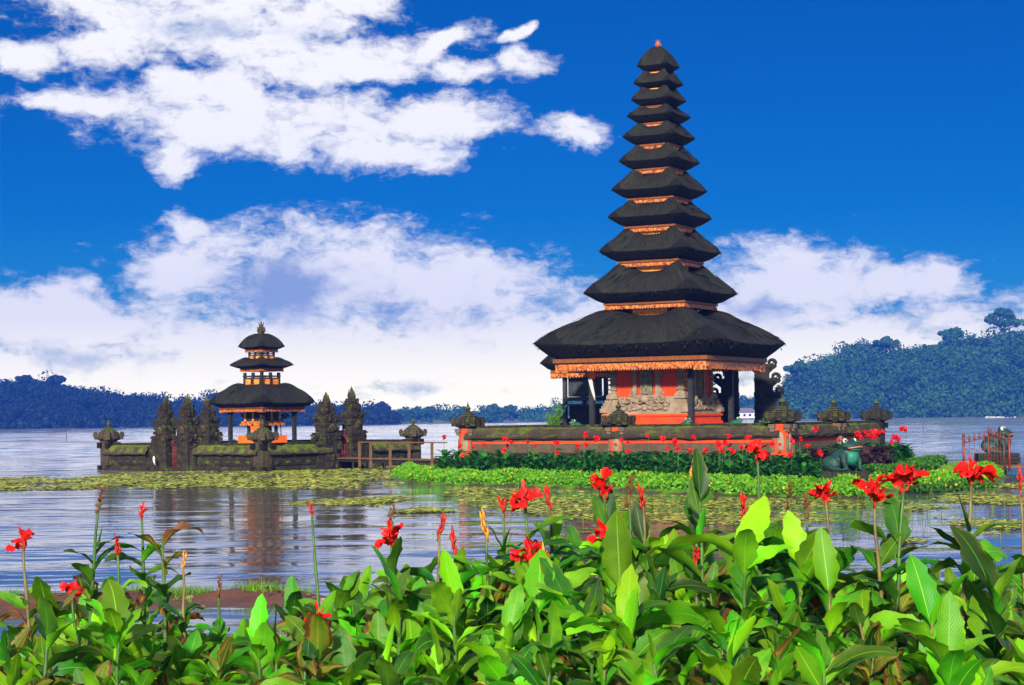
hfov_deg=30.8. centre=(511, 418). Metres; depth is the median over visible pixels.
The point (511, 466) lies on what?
canna plant
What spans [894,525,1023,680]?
canna plant
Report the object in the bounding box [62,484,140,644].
canna plant
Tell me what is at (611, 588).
canna plant
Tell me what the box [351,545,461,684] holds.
canna plant
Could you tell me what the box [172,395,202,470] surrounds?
mossy gate tower
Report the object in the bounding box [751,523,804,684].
canna plant
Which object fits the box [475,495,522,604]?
canna plant
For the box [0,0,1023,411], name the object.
sky
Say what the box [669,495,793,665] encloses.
canna plant
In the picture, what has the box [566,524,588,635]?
canna plant
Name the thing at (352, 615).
canna plant
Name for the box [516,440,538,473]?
canna plant
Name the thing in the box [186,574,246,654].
canna plant
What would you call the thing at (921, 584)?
canna plant
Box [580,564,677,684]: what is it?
canna plant
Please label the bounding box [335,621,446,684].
canna plant
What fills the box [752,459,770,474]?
canna plant
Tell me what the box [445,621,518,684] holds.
canna plant
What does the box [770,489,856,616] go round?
canna plant
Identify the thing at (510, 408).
tree
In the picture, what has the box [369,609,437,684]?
canna plant
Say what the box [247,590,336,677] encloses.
canna plant
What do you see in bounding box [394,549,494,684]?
canna plant
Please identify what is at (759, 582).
canna plant
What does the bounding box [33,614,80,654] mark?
canna plant
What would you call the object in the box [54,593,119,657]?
canna plant
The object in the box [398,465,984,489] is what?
border flowers
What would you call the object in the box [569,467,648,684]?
canna plant
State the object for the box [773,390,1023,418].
hill
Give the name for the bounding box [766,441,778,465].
canna plant
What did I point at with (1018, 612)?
canna plant
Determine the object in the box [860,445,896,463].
purple leaf plant
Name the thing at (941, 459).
hedge
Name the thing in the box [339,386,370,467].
mossy gate tower
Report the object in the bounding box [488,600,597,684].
canna plant
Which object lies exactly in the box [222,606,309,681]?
canna plant
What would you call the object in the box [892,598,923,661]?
canna plant
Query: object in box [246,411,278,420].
shrine door
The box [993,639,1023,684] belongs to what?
canna plant
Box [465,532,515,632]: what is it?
canna plant
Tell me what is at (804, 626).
canna plant
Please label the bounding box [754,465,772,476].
canna plant
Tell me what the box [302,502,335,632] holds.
canna plant
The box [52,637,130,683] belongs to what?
canna plant
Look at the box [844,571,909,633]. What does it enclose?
canna plant
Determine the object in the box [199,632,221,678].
canna plant
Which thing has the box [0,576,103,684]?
canna plant
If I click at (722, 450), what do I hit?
canna plant
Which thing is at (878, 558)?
canna plant
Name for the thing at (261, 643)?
canna plant
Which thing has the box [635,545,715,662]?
canna plant
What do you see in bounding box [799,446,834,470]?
purple leaf plant
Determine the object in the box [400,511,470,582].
canna plant
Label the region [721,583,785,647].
canna plant
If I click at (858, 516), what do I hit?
reeds
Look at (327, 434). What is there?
mossy gate tower
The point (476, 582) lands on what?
canna plant
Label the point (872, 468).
hedge
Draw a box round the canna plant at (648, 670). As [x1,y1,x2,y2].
[612,625,700,684]
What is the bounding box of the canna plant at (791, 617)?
[759,595,846,684]
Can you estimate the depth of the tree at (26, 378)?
946.82 m
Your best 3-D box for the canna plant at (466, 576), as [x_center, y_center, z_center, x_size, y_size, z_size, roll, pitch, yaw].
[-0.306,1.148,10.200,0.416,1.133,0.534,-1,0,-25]
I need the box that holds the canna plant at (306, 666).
[274,637,344,684]
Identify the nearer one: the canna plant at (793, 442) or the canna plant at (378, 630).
the canna plant at (378, 630)
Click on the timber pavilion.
(578, 386)
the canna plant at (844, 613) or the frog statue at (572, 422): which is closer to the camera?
the canna plant at (844, 613)
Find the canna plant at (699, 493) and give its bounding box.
[656,448,735,683]
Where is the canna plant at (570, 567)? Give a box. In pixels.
[533,522,594,684]
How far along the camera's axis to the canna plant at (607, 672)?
8.25 m
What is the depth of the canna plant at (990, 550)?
9.38 m
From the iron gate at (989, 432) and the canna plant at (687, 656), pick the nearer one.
the canna plant at (687, 656)
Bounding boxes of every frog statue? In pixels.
[569,420,581,424]
[679,418,692,423]
[730,417,742,422]
[822,438,863,471]
[981,426,1014,453]
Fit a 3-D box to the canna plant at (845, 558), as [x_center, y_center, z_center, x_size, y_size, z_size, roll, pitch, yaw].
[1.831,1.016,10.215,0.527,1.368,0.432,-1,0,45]
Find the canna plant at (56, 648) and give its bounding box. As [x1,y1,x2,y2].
[2,634,67,683]
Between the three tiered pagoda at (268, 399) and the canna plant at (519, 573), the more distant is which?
the three tiered pagoda at (268, 399)
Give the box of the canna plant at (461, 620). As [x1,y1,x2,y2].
[445,594,493,684]
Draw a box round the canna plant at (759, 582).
[685,490,804,616]
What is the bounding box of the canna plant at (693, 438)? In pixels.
[685,434,702,459]
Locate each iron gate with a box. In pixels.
[172,440,176,467]
[338,431,346,466]
[962,427,1010,470]
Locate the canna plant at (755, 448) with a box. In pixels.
[744,438,791,588]
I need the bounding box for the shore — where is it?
[396,392,777,423]
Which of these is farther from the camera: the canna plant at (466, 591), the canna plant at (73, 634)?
the canna plant at (466, 591)
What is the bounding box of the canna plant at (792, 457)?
[781,438,798,462]
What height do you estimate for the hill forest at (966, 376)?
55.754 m
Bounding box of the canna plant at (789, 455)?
[787,453,796,476]
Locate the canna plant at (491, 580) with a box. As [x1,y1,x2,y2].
[451,507,514,618]
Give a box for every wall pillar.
[93,420,123,469]
[246,419,278,471]
[399,418,426,457]
[450,403,485,456]
[601,400,635,454]
[764,394,800,457]
[816,396,850,443]
[860,398,891,442]
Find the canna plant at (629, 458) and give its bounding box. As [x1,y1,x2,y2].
[625,457,639,467]
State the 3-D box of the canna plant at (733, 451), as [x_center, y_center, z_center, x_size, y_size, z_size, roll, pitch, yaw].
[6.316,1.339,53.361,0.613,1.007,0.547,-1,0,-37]
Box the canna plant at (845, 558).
[803,480,877,615]
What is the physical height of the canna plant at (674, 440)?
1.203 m
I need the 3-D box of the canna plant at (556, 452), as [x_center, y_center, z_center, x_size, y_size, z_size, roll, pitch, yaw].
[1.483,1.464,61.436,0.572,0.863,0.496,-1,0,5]
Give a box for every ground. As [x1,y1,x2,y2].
[0,586,1011,684]
[389,456,1011,499]
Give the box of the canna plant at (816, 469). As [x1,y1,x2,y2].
[807,466,825,481]
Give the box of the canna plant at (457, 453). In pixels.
[452,449,464,461]
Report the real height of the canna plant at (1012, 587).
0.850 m
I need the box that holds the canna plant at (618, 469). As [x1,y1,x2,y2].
[610,461,628,473]
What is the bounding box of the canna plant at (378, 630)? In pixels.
[330,611,396,684]
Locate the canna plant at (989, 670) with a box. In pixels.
[962,649,1023,684]
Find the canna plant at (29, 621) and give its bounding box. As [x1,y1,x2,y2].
[0,526,75,684]
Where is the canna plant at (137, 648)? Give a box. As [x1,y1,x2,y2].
[51,599,163,684]
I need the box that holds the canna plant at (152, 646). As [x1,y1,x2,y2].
[124,597,179,672]
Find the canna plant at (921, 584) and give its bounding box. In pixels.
[869,554,969,684]
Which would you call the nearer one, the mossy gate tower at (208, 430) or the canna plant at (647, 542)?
the canna plant at (647, 542)
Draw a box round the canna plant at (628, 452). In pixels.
[624,449,636,474]
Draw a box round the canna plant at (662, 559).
[648,460,761,679]
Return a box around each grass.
[0,576,319,601]
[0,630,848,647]
[397,461,1005,497]
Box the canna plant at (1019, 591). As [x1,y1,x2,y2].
[997,565,1022,600]
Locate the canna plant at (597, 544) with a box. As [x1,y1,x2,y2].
[556,536,600,634]
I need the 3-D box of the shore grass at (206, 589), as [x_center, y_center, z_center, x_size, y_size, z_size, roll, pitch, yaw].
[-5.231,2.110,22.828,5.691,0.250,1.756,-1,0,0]
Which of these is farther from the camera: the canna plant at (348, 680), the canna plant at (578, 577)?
the canna plant at (578, 577)
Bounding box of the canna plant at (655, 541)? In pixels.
[648,535,725,675]
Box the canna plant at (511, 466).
[498,459,515,470]
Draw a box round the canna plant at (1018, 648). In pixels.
[982,636,1023,684]
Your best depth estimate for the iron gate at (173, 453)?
84.35 m
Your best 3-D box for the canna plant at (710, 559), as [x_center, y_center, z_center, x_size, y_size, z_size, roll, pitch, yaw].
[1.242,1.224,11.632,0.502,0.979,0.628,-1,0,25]
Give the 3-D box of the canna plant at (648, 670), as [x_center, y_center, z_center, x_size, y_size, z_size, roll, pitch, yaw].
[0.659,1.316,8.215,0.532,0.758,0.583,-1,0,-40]
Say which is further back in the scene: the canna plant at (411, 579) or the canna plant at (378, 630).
the canna plant at (411, 579)
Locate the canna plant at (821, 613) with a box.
[770,605,849,622]
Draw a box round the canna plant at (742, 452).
[732,436,754,460]
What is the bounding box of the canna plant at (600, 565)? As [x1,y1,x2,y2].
[589,544,616,684]
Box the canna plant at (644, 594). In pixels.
[604,561,663,684]
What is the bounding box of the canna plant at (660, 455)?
[653,435,669,468]
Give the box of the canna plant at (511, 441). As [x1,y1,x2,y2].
[508,440,516,457]
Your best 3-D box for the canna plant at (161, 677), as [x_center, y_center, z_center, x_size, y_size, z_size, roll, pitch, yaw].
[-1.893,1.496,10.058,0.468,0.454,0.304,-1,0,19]
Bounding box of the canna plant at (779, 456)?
[774,443,785,458]
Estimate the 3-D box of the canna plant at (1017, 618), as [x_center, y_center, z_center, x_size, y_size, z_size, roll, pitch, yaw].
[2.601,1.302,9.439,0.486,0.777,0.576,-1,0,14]
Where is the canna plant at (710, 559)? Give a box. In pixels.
[691,542,729,607]
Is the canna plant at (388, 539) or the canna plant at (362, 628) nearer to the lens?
the canna plant at (388, 539)
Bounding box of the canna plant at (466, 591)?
[462,588,481,596]
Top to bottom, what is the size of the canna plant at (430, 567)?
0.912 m
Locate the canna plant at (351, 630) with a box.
[334,619,369,677]
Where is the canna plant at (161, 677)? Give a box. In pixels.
[140,653,171,684]
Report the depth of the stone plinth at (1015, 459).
67.45 m
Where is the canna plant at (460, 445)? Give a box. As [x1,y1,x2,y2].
[453,444,468,468]
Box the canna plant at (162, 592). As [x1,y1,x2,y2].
[125,521,204,684]
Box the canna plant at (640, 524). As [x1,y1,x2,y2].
[595,482,696,597]
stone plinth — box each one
[820,470,868,480]
[975,453,1020,464]
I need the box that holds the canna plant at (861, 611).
[825,579,916,684]
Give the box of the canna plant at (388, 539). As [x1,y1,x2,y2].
[335,520,443,644]
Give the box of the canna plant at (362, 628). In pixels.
[345,582,380,629]
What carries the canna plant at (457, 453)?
on the island ground at (677, 491)
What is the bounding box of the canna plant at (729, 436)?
[726,434,737,456]
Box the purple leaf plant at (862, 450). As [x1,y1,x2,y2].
[858,445,888,464]
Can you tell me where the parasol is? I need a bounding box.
[280,413,289,434]
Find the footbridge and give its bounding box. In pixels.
[337,442,452,469]
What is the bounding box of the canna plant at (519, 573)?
[491,547,526,598]
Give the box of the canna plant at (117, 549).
[95,532,162,644]
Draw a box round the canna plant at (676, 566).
[661,557,720,684]
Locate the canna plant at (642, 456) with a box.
[637,455,647,470]
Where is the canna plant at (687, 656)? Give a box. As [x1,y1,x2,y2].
[645,620,711,684]
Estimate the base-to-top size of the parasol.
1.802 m
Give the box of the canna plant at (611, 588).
[587,517,649,647]
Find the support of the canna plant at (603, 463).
on the island ground at (677, 491)
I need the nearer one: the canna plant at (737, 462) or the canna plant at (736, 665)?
the canna plant at (736, 665)
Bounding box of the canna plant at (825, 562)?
[778,527,870,683]
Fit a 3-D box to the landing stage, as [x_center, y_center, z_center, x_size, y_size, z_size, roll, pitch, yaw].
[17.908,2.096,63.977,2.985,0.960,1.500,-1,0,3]
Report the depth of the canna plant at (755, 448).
10.98 m
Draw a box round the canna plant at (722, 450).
[714,448,725,473]
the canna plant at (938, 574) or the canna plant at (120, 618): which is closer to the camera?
the canna plant at (120, 618)
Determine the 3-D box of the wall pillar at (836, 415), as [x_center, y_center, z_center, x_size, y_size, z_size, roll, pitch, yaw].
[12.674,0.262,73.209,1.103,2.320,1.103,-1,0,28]
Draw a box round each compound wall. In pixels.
[102,443,152,470]
[192,443,257,471]
[268,442,332,471]
[287,439,401,447]
[367,439,419,466]
[461,424,560,465]
[463,425,614,466]
[614,423,782,458]
[790,422,843,452]
[842,421,885,444]
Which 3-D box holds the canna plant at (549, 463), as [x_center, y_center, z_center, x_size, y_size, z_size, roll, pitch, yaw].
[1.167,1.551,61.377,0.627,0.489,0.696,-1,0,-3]
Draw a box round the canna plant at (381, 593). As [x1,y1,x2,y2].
[375,502,409,597]
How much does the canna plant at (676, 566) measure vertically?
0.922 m
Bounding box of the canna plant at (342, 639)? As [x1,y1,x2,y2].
[319,625,401,684]
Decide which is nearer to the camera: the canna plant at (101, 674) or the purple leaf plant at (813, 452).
the canna plant at (101, 674)
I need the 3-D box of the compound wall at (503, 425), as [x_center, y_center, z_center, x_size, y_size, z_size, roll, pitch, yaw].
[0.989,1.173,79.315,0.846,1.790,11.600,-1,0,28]
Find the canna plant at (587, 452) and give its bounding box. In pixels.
[573,432,596,456]
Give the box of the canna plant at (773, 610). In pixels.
[751,565,776,614]
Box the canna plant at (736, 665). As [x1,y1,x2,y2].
[678,615,771,684]
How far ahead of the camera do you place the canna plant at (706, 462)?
53.66 m
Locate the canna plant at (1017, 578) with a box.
[999,464,1023,632]
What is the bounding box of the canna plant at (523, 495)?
[469,479,573,601]
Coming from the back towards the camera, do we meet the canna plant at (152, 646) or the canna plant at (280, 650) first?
the canna plant at (152, 646)
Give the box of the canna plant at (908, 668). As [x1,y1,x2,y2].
[864,641,938,684]
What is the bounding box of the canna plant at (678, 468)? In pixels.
[668,446,687,473]
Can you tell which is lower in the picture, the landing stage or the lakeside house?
the landing stage
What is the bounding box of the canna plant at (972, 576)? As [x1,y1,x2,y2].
[959,570,1015,628]
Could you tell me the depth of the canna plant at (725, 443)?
56.28 m
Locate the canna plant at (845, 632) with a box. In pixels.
[842,577,906,637]
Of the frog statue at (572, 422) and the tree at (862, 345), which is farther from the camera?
the tree at (862, 345)
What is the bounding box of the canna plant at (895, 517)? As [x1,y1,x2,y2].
[849,463,959,652]
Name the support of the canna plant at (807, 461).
on the island ground at (677, 491)
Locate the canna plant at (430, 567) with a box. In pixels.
[362,556,437,633]
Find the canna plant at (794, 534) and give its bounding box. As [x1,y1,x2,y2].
[767,510,838,632]
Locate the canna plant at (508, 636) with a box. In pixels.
[469,583,563,684]
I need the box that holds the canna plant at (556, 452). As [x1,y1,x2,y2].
[549,450,559,471]
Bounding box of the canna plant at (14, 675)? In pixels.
[0,652,52,684]
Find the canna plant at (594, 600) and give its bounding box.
[547,580,621,684]
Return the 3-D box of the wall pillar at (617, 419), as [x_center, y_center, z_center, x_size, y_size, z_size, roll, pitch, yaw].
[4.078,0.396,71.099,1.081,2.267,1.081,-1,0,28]
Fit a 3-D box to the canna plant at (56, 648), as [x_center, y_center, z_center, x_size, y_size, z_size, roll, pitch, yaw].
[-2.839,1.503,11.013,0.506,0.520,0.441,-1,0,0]
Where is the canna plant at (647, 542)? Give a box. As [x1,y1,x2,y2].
[635,531,674,627]
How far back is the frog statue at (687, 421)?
70.48 m
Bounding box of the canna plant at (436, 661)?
[409,617,467,684]
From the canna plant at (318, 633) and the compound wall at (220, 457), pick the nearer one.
the canna plant at (318, 633)
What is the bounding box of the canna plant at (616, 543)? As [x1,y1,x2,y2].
[541,510,711,673]
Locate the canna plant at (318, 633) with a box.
[260,612,348,684]
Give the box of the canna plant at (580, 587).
[535,577,597,681]
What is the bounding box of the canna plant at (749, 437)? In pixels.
[739,435,752,457]
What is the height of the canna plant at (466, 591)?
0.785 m
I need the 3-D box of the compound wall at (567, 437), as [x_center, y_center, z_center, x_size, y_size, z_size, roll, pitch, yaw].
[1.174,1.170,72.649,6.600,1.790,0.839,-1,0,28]
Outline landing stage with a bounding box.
[999,465,1023,474]
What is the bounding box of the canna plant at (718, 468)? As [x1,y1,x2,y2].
[707,440,725,478]
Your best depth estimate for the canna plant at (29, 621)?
9.99 m
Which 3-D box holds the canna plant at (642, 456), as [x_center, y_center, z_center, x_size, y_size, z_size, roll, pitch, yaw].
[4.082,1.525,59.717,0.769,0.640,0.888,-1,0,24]
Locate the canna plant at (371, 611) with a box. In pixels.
[329,568,429,661]
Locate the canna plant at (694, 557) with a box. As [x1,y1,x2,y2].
[668,546,732,675]
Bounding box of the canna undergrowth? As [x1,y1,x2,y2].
[433,441,915,478]
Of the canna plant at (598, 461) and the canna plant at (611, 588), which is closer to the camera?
the canna plant at (611, 588)
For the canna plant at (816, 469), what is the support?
on the island ground at (677, 491)
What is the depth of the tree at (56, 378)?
947.43 m
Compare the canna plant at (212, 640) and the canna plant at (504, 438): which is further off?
the canna plant at (504, 438)
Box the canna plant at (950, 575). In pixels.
[944,567,969,607]
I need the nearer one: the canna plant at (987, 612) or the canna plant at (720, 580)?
the canna plant at (987, 612)
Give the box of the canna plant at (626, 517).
[583,511,628,684]
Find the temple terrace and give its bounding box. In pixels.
[174,448,343,467]
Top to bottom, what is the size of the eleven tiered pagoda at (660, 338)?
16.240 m
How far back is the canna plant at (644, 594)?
9.22 m
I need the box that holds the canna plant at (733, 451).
[721,447,735,474]
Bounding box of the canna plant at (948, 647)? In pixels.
[916,591,994,684]
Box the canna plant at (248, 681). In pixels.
[230,664,251,684]
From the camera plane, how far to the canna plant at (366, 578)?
12.42 m
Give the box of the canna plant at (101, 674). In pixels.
[72,660,111,684]
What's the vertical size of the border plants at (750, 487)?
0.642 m
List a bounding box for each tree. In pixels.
[14,375,34,383]
[46,374,66,384]
[208,392,218,398]
[373,401,391,409]
[425,406,439,417]
[457,406,465,414]
[485,403,503,413]
[502,404,517,418]
[783,359,811,378]
[850,343,869,351]
[870,336,899,353]
[937,326,964,342]
[984,308,1023,331]
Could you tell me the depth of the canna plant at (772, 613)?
11.87 m
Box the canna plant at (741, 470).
[733,444,751,476]
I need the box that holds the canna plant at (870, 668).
[831,621,903,684]
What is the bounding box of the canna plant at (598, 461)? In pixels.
[595,459,606,470]
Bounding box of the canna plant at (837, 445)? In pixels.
[828,443,840,448]
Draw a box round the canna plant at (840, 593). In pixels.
[808,586,849,637]
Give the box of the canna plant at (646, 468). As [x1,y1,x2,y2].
[637,463,653,471]
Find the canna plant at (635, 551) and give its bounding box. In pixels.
[587,475,650,562]
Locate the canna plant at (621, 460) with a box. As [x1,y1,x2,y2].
[608,438,634,471]
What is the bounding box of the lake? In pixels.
[0,416,1023,641]
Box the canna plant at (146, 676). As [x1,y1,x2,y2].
[110,664,161,684]
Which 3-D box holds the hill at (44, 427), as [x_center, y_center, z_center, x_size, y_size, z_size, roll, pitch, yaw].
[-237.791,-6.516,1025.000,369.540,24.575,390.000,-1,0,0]
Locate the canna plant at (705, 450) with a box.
[703,447,710,475]
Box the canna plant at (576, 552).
[492,483,596,650]
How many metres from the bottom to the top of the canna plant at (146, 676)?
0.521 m
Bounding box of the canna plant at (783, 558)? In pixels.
[758,478,840,611]
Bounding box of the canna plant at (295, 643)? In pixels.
[287,601,368,680]
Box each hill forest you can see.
[0,369,409,428]
[774,326,1023,418]
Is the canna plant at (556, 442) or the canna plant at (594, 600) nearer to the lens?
the canna plant at (594, 600)
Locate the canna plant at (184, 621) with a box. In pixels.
[151,550,217,653]
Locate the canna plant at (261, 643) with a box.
[215,593,299,684]
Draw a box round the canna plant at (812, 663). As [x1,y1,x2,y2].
[779,629,899,684]
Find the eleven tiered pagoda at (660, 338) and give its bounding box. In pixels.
[533,40,785,424]
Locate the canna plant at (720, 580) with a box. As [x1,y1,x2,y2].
[718,568,772,646]
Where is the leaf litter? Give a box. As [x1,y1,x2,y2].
[24,585,327,606]
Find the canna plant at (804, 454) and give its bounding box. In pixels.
[793,452,809,458]
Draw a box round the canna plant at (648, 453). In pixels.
[637,433,659,460]
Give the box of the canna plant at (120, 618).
[72,579,156,684]
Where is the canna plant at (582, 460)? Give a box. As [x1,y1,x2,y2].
[575,443,597,471]
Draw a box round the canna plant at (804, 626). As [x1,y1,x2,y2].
[782,622,840,684]
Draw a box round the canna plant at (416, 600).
[408,577,430,679]
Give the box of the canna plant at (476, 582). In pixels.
[445,558,508,680]
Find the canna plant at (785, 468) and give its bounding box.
[772,462,794,475]
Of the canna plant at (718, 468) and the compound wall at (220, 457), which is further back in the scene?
the compound wall at (220, 457)
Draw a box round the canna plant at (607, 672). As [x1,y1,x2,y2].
[568,628,617,684]
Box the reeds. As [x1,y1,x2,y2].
[388,479,1014,537]
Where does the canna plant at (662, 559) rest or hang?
on the ground at (238, 598)
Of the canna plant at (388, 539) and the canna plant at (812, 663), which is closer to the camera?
the canna plant at (812, 663)
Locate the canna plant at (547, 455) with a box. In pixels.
[543,453,557,462]
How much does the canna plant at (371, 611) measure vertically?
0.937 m
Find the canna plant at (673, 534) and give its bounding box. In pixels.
[649,528,689,668]
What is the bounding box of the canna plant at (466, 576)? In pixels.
[426,524,492,639]
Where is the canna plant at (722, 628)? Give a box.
[672,605,795,684]
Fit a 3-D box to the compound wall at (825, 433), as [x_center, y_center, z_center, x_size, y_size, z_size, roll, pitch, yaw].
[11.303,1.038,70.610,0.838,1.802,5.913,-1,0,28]
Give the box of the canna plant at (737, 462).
[730,458,744,467]
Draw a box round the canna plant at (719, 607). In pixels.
[685,532,738,682]
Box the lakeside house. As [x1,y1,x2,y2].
[739,408,754,417]
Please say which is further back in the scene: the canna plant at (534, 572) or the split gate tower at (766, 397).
the split gate tower at (766, 397)
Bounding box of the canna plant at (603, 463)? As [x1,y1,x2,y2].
[596,461,611,470]
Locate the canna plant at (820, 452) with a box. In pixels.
[815,449,826,470]
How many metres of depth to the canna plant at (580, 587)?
9.65 m
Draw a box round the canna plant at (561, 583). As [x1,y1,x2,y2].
[522,557,597,684]
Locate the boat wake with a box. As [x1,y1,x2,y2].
[985,416,1015,417]
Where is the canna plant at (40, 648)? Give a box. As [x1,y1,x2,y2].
[27,634,71,684]
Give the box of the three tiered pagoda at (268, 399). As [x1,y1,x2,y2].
[209,322,314,442]
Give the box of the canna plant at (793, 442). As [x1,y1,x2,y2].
[789,439,802,461]
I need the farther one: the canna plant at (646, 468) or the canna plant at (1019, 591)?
the canna plant at (646, 468)
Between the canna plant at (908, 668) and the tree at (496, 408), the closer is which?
the canna plant at (908, 668)
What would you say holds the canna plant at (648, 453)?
on the island ground at (677, 491)
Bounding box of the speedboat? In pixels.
[1004,414,1018,417]
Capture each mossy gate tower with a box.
[147,396,177,470]
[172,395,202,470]
[198,396,222,442]
[310,392,341,468]
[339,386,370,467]
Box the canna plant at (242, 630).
[221,617,250,671]
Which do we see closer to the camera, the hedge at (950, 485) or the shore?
the hedge at (950, 485)
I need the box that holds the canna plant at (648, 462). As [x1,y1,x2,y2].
[637,459,656,471]
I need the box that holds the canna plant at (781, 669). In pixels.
[759,628,806,684]
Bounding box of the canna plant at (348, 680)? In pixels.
[300,662,381,684]
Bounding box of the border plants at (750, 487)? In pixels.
[390,460,1005,496]
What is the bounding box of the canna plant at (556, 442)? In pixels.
[551,440,559,468]
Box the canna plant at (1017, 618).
[1009,608,1023,639]
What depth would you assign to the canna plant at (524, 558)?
9.59 m
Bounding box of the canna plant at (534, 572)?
[514,549,580,678]
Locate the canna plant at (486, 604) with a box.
[460,577,521,647]
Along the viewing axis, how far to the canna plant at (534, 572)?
9.25 m
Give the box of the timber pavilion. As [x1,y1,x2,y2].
[540,356,609,424]
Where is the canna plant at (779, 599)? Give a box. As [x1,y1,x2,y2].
[750,578,859,683]
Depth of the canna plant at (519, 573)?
10.04 m
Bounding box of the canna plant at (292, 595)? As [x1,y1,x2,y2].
[247,575,303,657]
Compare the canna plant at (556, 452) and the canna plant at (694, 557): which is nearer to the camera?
the canna plant at (694, 557)
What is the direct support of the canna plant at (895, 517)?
on the ground at (238, 598)
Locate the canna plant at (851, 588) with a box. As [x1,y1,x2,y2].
[847,567,874,620]
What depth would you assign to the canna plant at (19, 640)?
9.60 m
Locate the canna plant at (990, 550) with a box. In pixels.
[917,455,1023,634]
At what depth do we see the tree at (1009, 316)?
981.94 m
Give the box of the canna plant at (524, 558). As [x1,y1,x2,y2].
[474,533,580,652]
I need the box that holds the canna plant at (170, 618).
[158,613,204,666]
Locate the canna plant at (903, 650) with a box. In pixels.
[845,606,913,684]
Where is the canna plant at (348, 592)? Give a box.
[276,570,365,636]
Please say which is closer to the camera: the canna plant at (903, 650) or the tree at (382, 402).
the canna plant at (903, 650)
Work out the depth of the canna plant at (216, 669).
9.95 m
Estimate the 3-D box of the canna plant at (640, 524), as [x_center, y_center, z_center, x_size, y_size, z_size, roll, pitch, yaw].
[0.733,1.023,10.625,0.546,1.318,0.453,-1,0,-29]
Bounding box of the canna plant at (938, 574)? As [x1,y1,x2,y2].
[930,557,941,579]
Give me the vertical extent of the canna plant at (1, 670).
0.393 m
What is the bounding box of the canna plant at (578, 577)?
[492,541,596,680]
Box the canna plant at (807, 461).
[797,458,816,475]
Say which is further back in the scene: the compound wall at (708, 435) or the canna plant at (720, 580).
the compound wall at (708, 435)
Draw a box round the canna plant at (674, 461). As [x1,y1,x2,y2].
[667,446,679,470]
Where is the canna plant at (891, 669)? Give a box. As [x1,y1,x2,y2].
[875,646,921,684]
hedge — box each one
[862,460,940,476]
[896,478,1001,493]
[906,453,948,464]
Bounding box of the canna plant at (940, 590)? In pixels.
[928,567,968,606]
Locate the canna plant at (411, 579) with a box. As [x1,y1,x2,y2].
[401,563,416,594]
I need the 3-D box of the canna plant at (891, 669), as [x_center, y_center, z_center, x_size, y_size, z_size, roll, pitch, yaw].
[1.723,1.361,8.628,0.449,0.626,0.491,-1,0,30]
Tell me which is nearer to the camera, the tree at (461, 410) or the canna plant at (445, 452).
the canna plant at (445, 452)
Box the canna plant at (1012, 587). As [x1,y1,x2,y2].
[967,582,1016,675]
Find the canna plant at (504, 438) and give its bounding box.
[494,436,515,468]
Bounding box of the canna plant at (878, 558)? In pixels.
[814,474,937,641]
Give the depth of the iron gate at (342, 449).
84.99 m
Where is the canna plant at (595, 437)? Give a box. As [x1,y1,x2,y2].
[593,435,603,458]
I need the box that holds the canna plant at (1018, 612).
[997,564,1022,616]
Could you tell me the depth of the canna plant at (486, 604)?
9.89 m
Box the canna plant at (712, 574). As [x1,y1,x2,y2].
[696,562,736,682]
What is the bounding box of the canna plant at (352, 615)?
[331,575,365,635]
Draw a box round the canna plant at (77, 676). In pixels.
[63,668,113,684]
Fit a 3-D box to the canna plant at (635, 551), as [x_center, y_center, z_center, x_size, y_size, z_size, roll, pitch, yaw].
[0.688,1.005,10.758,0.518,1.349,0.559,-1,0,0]
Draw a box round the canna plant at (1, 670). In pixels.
[0,657,23,675]
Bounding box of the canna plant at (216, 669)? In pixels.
[175,637,251,684]
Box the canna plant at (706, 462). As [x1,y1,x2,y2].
[705,461,713,470]
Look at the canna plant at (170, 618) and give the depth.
11.30 m
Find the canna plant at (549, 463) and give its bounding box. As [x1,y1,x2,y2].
[540,458,555,469]
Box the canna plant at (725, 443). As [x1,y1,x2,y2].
[713,439,733,462]
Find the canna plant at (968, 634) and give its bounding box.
[954,595,1022,656]
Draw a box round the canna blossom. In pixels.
[811,426,907,444]
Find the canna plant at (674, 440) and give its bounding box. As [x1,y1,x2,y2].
[667,437,677,464]
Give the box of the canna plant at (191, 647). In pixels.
[150,630,207,684]
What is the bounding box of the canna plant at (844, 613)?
[805,570,869,684]
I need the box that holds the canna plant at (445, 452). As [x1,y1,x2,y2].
[433,435,457,467]
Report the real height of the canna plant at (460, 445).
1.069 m
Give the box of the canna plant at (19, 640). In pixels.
[0,627,33,677]
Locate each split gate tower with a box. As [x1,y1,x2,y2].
[713,370,739,422]
[754,356,788,422]
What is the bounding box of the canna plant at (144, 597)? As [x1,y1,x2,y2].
[104,502,176,671]
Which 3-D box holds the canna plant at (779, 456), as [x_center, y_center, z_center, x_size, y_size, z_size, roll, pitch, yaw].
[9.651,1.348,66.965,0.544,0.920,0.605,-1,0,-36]
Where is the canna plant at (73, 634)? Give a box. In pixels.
[50,579,132,683]
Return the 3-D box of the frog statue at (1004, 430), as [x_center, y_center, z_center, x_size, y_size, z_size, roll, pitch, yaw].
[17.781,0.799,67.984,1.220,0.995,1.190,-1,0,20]
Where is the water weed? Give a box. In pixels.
[0,465,1023,542]
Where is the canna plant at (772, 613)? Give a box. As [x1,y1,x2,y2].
[767,604,805,617]
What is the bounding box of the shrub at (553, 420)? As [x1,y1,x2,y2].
[545,402,567,424]
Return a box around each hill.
[10,418,289,428]
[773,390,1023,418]
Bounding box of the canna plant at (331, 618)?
[293,603,340,620]
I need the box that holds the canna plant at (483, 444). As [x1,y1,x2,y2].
[476,443,491,469]
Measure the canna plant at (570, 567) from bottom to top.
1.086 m
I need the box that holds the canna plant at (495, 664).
[461,642,558,684]
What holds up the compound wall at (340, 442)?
on the temple terrace
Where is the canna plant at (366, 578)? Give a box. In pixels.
[358,564,387,612]
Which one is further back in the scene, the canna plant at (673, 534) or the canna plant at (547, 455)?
the canna plant at (547, 455)

